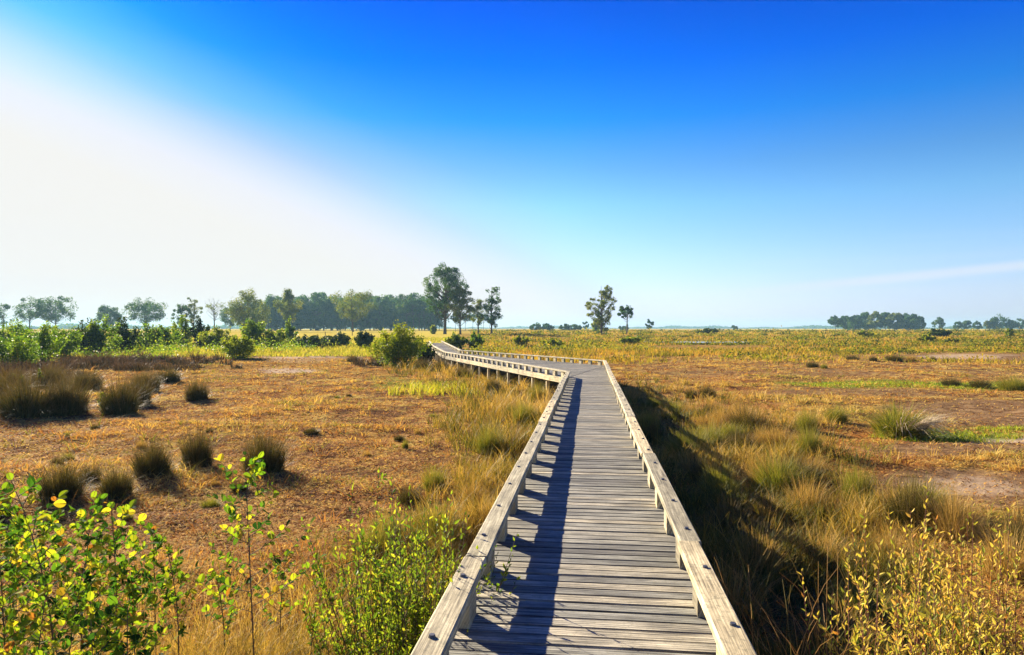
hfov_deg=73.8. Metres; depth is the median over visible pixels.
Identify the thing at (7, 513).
sapling
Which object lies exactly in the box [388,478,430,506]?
rush tussock
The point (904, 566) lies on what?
willow shrub
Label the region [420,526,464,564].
grass tussock
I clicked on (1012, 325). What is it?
tree
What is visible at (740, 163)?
sky
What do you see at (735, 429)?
grass tussock
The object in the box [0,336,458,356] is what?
meadow grass
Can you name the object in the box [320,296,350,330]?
tree
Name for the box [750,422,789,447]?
grass tussock
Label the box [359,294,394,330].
tree
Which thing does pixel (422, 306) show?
tree
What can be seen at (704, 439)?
rush tussock
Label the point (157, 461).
rush tussock
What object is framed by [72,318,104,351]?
shrub
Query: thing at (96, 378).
rush tussock
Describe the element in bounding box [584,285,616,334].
tree
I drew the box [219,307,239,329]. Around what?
tree
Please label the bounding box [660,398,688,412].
grass tussock
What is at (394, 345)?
shrub
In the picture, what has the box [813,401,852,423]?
rush tussock
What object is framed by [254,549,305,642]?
sapling
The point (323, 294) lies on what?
tree
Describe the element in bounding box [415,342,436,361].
shrub
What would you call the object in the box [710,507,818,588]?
grass tussock
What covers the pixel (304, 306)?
tree
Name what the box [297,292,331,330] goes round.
tree
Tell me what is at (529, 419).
grass tussock
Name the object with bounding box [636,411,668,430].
grass tussock
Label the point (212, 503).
grass tussock
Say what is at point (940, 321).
tree
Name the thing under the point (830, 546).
grass tussock
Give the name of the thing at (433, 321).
tree
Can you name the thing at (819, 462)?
grass tussock
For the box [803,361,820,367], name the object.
rush tussock
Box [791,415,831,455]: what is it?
grass tussock
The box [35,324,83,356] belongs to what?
shrub
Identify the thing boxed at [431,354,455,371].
rush tussock
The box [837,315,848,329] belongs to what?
tree
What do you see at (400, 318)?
tree
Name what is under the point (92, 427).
grass tussock
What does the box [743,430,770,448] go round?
grass tussock
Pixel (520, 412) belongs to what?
rush tussock
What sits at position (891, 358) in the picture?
rush tussock
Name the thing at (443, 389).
lime grass
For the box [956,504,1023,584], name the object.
grass tussock
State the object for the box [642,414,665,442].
grass tussock
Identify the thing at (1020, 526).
grass tussock
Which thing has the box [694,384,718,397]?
grass tussock
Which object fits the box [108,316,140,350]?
shrub
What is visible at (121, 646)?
sapling
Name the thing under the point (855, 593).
grass tussock
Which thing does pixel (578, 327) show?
tree
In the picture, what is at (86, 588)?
sapling
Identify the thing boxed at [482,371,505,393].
rush tussock
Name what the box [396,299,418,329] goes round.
tree
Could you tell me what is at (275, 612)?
straw grass
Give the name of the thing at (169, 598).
sapling
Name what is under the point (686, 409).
grass tussock
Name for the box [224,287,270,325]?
tree
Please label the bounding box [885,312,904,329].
tree
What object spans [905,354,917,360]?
rush tussock
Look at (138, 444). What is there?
grass tussock
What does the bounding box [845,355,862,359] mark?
rush tussock
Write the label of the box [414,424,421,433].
grass tussock
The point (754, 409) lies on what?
grass tussock
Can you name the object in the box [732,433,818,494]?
grass tussock
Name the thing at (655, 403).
grass tussock
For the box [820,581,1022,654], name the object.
grass tussock
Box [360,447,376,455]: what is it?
grass tussock
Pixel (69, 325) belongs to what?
woods
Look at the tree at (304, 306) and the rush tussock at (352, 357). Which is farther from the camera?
the tree at (304, 306)
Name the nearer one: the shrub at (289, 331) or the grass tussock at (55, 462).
the grass tussock at (55, 462)
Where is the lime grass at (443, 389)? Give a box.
[387,379,1023,442]
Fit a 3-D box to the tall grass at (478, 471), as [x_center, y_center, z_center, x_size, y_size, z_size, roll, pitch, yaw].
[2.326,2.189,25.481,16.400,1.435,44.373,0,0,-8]
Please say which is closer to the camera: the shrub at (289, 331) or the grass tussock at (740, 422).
the grass tussock at (740, 422)
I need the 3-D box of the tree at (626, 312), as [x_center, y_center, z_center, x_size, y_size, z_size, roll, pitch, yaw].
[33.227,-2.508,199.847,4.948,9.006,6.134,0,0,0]
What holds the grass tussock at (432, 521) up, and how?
on the ground at (980, 476)
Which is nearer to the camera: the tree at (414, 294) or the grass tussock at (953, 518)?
the grass tussock at (953, 518)
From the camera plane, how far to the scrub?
99.79 m
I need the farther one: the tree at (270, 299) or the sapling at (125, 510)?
the tree at (270, 299)
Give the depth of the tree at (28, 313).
328.34 m
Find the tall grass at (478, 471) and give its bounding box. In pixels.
[108,357,991,654]
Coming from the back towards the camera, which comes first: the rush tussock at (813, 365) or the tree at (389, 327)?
the tree at (389, 327)
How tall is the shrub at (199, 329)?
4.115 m
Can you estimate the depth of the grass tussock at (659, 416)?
18.97 m
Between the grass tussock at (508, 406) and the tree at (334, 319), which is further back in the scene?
the tree at (334, 319)
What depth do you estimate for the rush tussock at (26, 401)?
20.03 m
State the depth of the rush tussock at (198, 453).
12.56 m
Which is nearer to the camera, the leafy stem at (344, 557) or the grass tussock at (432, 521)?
the leafy stem at (344, 557)
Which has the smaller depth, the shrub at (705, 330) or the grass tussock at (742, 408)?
the grass tussock at (742, 408)
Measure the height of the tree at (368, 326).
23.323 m
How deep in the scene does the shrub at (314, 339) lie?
87.80 m
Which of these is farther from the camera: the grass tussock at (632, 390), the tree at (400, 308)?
the tree at (400, 308)
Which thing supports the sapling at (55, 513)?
on the ground at (980, 476)
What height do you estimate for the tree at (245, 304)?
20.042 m
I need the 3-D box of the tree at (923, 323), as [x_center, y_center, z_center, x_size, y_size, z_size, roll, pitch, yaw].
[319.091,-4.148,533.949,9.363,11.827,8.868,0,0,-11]
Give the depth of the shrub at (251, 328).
89.70 m
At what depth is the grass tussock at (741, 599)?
6.77 m
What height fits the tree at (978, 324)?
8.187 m
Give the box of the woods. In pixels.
[0,323,1023,328]
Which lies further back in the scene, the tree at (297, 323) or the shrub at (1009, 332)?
the tree at (297, 323)
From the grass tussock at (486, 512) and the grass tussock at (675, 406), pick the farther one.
the grass tussock at (675, 406)
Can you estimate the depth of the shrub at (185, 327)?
90.69 m
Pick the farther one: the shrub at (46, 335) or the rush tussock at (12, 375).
the shrub at (46, 335)
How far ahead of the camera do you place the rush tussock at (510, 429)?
14.98 m
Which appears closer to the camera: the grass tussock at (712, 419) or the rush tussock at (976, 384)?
the grass tussock at (712, 419)
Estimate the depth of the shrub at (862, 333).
148.27 m
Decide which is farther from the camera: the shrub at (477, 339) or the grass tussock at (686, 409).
the shrub at (477, 339)
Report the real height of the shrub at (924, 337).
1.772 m
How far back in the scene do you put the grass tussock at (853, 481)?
10.74 m
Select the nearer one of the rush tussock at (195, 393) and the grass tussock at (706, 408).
the grass tussock at (706, 408)
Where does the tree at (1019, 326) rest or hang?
on the ground at (980, 476)
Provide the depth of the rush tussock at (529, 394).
23.37 m
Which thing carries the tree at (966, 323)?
on the ground at (980, 476)
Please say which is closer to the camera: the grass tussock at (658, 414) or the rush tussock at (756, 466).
the rush tussock at (756, 466)
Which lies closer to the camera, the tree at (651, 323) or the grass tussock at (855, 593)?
the grass tussock at (855, 593)
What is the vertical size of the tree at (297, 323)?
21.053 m
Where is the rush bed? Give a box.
[0,348,435,385]
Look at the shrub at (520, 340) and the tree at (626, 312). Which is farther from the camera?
the tree at (626, 312)
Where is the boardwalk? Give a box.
[411,341,756,654]
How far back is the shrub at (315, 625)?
4.79 m
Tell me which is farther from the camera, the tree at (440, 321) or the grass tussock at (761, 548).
the tree at (440, 321)
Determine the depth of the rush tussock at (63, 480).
10.18 m
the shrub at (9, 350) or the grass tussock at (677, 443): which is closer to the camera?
the grass tussock at (677, 443)
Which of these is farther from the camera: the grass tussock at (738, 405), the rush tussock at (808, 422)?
the grass tussock at (738, 405)
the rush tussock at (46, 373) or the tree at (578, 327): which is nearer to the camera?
the rush tussock at (46, 373)
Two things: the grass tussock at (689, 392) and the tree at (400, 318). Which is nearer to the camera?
the grass tussock at (689, 392)
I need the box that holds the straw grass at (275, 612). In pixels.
[0,543,457,654]
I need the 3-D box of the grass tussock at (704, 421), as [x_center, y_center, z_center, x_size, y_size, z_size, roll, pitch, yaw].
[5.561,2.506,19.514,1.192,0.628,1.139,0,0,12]
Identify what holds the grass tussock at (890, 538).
on the ground at (980, 476)
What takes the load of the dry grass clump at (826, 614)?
on the ground at (980, 476)
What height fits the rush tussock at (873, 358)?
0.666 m
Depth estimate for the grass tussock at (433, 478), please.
10.85 m
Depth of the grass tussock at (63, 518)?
9.25 m
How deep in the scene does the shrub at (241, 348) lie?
56.82 m
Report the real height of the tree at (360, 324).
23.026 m
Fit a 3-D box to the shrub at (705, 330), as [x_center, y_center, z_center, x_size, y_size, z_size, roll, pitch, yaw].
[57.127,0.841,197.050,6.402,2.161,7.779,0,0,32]
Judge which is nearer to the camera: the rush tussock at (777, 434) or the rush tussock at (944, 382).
the rush tussock at (777, 434)
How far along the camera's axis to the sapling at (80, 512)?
4.33 m
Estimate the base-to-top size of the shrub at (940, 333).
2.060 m
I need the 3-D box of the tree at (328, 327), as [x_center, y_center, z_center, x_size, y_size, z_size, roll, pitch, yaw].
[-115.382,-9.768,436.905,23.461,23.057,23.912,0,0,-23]
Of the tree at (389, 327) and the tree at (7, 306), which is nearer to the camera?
the tree at (7, 306)
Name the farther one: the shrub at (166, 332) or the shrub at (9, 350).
the shrub at (166, 332)
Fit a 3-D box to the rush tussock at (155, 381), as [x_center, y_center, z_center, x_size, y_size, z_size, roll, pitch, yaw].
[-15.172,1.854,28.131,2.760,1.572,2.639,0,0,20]
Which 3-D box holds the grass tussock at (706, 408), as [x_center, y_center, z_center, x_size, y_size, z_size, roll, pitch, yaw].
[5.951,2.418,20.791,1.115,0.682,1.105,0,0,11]
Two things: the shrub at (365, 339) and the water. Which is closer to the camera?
the shrub at (365, 339)
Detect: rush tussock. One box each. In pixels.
[0,350,77,417]
[0,360,44,390]
[0,365,21,404]
[0,478,19,518]
[19,439,99,503]
[24,357,78,387]
[35,358,99,416]
[63,359,115,390]
[74,364,150,414]
[77,459,105,484]
[81,458,152,499]
[112,363,168,405]
[121,419,193,478]
[125,363,170,391]
[150,365,195,381]
[171,409,226,467]
[176,373,229,400]
[214,406,305,474]
[298,424,321,434]
[343,351,358,361]
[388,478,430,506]
[412,358,432,370]
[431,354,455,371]
[454,365,477,377]
[468,418,509,454]
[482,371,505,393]
[500,418,526,444]
[506,395,541,426]
[523,377,555,401]
[677,420,717,452]
[691,450,750,499]
[725,402,751,418]
[734,438,786,481]
[752,418,801,448]
[770,468,856,516]
[788,399,828,433]
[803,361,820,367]
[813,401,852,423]
[834,384,981,439]
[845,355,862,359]
[869,354,878,360]
[869,476,903,507]
[881,352,906,361]
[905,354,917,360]
[940,375,962,385]
[959,374,995,388]
[985,370,1023,390]
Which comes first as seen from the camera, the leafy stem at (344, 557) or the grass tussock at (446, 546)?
the leafy stem at (344, 557)
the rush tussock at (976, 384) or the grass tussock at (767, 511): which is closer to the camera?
the grass tussock at (767, 511)
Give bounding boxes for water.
[649,341,756,342]
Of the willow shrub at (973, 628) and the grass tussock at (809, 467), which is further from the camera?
the grass tussock at (809, 467)
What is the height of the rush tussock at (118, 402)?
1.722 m
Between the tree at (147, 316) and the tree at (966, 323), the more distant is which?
the tree at (966, 323)
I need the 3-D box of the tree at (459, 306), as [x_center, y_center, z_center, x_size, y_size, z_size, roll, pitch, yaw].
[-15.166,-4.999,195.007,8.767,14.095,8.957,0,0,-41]
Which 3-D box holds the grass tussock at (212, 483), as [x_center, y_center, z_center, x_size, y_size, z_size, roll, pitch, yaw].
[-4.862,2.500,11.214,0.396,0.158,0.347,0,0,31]
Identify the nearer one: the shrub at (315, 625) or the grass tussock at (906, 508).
the shrub at (315, 625)
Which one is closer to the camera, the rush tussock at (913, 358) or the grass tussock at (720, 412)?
the grass tussock at (720, 412)
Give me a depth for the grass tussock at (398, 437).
15.74 m
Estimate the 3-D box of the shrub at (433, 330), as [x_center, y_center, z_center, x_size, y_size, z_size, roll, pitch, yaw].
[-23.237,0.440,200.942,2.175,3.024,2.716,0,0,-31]
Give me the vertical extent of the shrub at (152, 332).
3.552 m
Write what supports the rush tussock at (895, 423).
on the ground at (980, 476)
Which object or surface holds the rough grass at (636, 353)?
on the ground at (980, 476)
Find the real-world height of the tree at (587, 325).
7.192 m
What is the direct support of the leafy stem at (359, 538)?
on the ground at (980, 476)
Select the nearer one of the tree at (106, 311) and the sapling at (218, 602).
the sapling at (218, 602)
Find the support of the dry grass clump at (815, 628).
on the ground at (980, 476)
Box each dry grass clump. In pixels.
[707,541,840,654]
[719,556,934,654]
[770,544,916,654]
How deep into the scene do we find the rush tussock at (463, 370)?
35.61 m
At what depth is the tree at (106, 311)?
359.45 m
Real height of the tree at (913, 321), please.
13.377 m
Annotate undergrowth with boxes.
[0,318,351,360]
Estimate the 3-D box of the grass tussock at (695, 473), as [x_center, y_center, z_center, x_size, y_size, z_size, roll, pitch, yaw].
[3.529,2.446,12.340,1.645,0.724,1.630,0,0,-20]
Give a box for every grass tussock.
[45,454,65,465]
[45,507,71,522]
[59,449,75,461]
[88,422,100,429]
[120,513,136,520]
[134,439,147,447]
[198,496,230,508]
[210,478,221,485]
[227,479,252,492]
[344,510,406,565]
[345,505,412,543]
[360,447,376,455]
[391,433,405,441]
[397,492,467,550]
[402,437,408,448]
[413,461,448,490]
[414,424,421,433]
[415,523,468,565]
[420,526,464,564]
[446,473,490,503]
[460,483,496,535]
[488,401,518,418]
[525,398,539,425]
[530,387,544,401]
[621,384,643,398]
[624,386,635,399]
[627,392,646,402]
[636,408,666,429]
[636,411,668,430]
[642,391,671,408]
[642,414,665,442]
[648,406,675,416]
[659,418,714,455]
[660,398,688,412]
[678,401,703,415]
[678,449,735,485]
[682,414,737,446]
[682,488,791,545]
[683,382,700,398]
[688,410,714,426]
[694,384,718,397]
[698,402,714,417]
[702,399,723,409]
[704,400,736,422]
[705,407,727,428]
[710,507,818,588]
[711,536,824,631]
[713,419,753,437]
[715,425,762,452]
[716,403,773,430]
[721,401,778,427]
[722,392,765,414]
[730,402,753,414]
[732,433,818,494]
[735,477,791,523]
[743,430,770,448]
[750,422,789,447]
[753,569,932,654]
[763,446,841,482]
[772,514,864,571]
[785,522,864,576]
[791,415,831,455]
[792,563,910,627]
[795,450,841,474]
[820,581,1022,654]
[821,455,884,499]
[855,455,951,533]
[858,519,922,561]
[877,464,973,515]
[894,482,995,537]
[922,477,993,542]
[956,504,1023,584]
[968,476,1023,557]
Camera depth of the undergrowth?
70.16 m
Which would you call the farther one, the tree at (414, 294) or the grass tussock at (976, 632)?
the tree at (414, 294)
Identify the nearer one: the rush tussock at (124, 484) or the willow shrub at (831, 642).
the willow shrub at (831, 642)
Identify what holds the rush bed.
on the ground at (980, 476)
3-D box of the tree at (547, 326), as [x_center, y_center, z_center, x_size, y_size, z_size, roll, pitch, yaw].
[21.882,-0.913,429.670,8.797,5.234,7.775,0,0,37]
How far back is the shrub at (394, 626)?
4.62 m
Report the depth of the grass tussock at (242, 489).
10.95 m
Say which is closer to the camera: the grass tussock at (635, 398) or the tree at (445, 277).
the grass tussock at (635, 398)
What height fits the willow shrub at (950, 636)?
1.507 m
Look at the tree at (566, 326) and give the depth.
429.40 m
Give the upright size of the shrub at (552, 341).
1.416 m
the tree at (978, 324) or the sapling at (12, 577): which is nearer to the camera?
the sapling at (12, 577)
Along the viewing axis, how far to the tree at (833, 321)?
517.77 m
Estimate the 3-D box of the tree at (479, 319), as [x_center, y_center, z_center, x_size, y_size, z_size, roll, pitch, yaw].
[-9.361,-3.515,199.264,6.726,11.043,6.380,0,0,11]
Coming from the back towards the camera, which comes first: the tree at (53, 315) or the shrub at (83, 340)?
the tree at (53, 315)
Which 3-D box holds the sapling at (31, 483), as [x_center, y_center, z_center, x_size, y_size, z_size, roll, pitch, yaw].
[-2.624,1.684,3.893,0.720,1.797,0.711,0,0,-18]
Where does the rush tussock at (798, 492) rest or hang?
on the ground at (980, 476)
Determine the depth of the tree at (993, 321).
538.70 m
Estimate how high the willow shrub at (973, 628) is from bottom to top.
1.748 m
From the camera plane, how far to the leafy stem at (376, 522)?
5.06 m
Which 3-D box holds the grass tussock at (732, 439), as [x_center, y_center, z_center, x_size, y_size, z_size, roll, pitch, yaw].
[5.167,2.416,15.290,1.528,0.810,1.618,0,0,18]
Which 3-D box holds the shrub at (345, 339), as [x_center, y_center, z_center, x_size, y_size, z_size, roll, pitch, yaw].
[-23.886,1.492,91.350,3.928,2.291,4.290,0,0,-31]
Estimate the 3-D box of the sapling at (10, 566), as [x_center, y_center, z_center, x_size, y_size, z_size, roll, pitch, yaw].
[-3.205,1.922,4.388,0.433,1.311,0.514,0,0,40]
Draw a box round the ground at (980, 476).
[0,328,1023,654]
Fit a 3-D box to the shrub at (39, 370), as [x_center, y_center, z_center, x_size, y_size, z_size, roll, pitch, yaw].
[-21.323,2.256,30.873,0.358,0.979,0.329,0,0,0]
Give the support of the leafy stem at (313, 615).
on the ground at (980, 476)
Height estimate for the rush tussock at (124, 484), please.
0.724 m
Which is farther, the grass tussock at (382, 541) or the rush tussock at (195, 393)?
the rush tussock at (195, 393)
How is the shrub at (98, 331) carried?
on the ground at (980, 476)
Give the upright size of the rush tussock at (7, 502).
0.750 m
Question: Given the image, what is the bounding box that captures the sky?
[0,0,1023,327]
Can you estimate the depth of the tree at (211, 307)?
259.97 m
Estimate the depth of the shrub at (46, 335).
48.32 m
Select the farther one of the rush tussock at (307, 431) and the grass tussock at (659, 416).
the grass tussock at (659, 416)
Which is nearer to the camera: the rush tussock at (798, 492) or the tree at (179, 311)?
the rush tussock at (798, 492)
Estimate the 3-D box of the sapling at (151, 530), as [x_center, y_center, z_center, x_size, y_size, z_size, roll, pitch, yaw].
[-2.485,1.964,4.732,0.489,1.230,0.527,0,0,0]
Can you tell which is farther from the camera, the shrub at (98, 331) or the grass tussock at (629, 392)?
the shrub at (98, 331)
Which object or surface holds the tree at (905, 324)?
on the ground at (980, 476)
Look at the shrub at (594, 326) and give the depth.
291.42 m
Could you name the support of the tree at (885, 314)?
on the ground at (980, 476)
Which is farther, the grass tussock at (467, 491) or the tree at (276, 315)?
the tree at (276, 315)
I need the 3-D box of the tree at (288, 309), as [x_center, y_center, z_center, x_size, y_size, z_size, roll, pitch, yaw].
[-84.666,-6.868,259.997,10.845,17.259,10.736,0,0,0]
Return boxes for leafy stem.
[303,557,330,654]
[314,483,358,654]
[338,528,366,653]
[353,467,388,649]
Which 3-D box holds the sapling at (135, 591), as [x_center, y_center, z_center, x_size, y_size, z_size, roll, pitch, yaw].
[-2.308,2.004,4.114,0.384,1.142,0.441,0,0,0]
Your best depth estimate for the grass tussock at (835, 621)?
6.12 m
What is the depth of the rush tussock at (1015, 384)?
28.99 m
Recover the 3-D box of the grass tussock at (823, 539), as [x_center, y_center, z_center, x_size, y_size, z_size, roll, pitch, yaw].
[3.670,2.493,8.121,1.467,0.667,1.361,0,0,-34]
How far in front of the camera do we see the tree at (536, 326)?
429.26 m
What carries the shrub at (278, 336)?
on the ground at (980, 476)
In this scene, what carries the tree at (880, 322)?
on the ground at (980, 476)
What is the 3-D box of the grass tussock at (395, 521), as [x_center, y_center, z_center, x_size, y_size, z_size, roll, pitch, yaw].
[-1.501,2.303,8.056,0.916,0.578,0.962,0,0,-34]
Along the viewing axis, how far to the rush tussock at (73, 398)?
20.67 m
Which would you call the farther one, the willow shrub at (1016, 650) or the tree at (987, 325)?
the tree at (987, 325)
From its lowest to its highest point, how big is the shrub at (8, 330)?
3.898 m
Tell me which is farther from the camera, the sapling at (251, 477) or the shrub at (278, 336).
the shrub at (278, 336)
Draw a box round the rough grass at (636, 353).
[471,329,1023,365]
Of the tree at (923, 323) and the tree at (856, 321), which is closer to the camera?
the tree at (856, 321)
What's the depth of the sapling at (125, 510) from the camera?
4.21 m
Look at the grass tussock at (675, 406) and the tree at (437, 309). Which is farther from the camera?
the tree at (437, 309)
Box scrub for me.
[461,325,1023,361]
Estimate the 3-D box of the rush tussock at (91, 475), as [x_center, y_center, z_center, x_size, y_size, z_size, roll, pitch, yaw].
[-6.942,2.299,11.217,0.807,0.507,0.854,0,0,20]
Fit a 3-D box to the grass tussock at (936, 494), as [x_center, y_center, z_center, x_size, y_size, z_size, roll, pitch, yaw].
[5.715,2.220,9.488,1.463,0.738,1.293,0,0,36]
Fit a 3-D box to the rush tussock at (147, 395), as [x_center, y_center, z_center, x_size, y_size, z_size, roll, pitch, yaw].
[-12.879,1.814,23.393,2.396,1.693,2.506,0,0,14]
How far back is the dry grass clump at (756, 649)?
4.50 m
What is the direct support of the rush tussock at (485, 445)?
on the ground at (980, 476)
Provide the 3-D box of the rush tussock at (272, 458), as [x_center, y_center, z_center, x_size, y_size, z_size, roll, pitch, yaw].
[-4.518,1.975,12.306,1.808,1.305,1.947,0,0,-22]
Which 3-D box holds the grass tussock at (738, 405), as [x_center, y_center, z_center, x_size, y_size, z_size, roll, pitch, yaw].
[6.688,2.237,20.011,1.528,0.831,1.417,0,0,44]
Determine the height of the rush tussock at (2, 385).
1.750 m
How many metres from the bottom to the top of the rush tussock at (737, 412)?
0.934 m
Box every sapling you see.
[0,473,126,654]
[0,496,38,606]
[0,519,65,654]
[0,530,62,646]
[0,577,88,654]
[9,510,86,652]
[20,548,120,654]
[30,491,136,650]
[35,591,124,654]
[58,497,165,645]
[83,600,165,654]
[93,564,170,654]
[125,521,199,654]
[145,543,204,654]
[195,560,241,653]
[206,451,325,654]
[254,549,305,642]
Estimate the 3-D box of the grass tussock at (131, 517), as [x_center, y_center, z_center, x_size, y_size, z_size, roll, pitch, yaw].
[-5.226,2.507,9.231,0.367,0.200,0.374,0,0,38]
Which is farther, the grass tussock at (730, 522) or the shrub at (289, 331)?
the shrub at (289, 331)
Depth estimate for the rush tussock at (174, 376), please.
32.21 m
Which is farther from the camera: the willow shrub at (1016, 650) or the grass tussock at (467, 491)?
the grass tussock at (467, 491)
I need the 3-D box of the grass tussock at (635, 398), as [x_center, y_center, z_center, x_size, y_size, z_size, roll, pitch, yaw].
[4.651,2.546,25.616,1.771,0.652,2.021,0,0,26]
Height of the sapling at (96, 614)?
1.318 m
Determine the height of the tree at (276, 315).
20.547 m
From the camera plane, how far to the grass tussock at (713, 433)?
16.45 m
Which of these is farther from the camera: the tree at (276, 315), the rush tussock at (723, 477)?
the tree at (276, 315)
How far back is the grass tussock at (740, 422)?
17.85 m
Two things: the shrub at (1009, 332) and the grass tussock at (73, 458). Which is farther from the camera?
the shrub at (1009, 332)
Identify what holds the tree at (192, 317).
on the ground at (980, 476)
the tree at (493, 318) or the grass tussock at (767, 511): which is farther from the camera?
the tree at (493, 318)
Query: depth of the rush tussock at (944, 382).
31.22 m
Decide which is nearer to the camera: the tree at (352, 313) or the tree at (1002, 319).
the tree at (352, 313)
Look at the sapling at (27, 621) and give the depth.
3.37 m
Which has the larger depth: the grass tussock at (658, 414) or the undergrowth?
the undergrowth
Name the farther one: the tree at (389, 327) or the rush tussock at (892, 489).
the tree at (389, 327)
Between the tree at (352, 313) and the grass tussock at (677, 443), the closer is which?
the grass tussock at (677, 443)
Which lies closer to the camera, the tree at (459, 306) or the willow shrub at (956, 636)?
the willow shrub at (956, 636)
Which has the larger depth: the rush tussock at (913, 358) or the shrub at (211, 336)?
the shrub at (211, 336)
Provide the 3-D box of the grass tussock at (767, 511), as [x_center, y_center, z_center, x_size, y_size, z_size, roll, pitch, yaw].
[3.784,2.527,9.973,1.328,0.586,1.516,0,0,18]
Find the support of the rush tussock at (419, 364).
on the ground at (980, 476)
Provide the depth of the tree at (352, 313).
267.91 m
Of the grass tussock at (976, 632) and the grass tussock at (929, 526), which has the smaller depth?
the grass tussock at (976, 632)
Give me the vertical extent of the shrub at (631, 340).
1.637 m
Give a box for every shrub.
[0,318,38,344]
[0,326,46,365]
[8,320,70,364]
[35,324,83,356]
[38,368,42,383]
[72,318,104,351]
[81,314,122,352]
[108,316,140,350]
[129,320,163,350]
[146,324,184,347]
[169,315,195,344]
[188,316,210,346]
[197,325,235,346]
[219,334,260,358]
[239,318,270,344]
[258,327,296,346]
[276,316,298,340]
[288,334,340,347]
[301,477,520,654]
[301,524,449,654]
[321,331,352,345]
[354,330,374,346]
[361,320,431,366]
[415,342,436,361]
[429,325,436,333]
[443,331,465,348]
[465,331,484,348]
[512,335,528,345]
[540,338,565,346]
[590,319,598,330]
[618,335,641,344]
[695,327,719,333]
[796,540,904,654]
[843,479,934,654]
[852,566,942,654]
[856,330,873,336]
[886,491,986,654]
[901,554,1000,654]
[917,332,935,341]
[927,505,1021,654]
[930,328,952,336]
[970,524,1023,654]
[1004,328,1014,335]
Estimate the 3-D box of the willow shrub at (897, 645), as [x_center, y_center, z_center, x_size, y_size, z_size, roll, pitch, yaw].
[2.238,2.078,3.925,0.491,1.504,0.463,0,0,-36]
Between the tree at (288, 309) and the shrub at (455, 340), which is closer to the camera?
the shrub at (455, 340)
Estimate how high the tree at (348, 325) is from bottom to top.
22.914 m
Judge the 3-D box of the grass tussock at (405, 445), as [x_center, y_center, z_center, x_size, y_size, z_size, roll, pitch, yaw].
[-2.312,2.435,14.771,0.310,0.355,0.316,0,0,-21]
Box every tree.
[0,303,23,329]
[14,295,46,328]
[33,296,78,329]
[93,305,122,326]
[122,297,167,329]
[171,304,193,323]
[182,297,202,325]
[205,299,226,329]
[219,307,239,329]
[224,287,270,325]
[237,299,260,325]
[257,294,283,330]
[263,301,285,330]
[273,288,303,322]
[280,298,308,330]
[291,295,311,330]
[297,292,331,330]
[310,292,333,329]
[316,296,343,330]
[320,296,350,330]
[329,289,378,331]
[335,297,351,329]
[345,297,379,330]
[357,296,382,329]
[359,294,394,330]
[375,296,396,329]
[387,294,418,329]
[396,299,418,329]
[401,297,425,329]
[403,292,427,329]
[413,298,442,329]
[414,299,435,330]
[420,301,450,326]
[421,262,469,333]
[422,299,440,318]
[446,286,476,333]
[462,315,470,330]
[469,299,486,332]
[477,286,502,333]
[529,322,541,329]
[542,323,553,329]
[558,323,573,329]
[569,324,581,329]
[582,321,588,328]
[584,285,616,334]
[617,304,633,333]
[645,319,653,329]
[827,315,843,329]
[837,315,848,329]
[847,315,863,328]
[860,312,872,329]
[866,311,886,328]
[876,312,893,329]
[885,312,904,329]
[902,313,908,328]
[904,313,921,329]
[919,316,926,328]
[931,317,945,328]
[953,321,962,329]
[962,320,972,328]
[972,320,982,329]
[983,320,993,328]
[986,318,998,328]
[990,313,1011,328]
[1003,320,1015,328]
[1015,318,1023,328]
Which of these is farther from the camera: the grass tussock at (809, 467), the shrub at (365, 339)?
the shrub at (365, 339)
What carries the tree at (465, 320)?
on the ground at (980, 476)
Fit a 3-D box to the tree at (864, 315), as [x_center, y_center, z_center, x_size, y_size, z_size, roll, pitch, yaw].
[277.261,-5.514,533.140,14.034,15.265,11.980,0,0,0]
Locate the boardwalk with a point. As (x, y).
(609, 557)
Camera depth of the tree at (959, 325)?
539.27 m
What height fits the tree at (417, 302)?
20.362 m
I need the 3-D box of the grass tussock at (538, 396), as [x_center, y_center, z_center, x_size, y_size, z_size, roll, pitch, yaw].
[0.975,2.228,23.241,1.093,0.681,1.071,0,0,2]
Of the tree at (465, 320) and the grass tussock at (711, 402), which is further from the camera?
the tree at (465, 320)

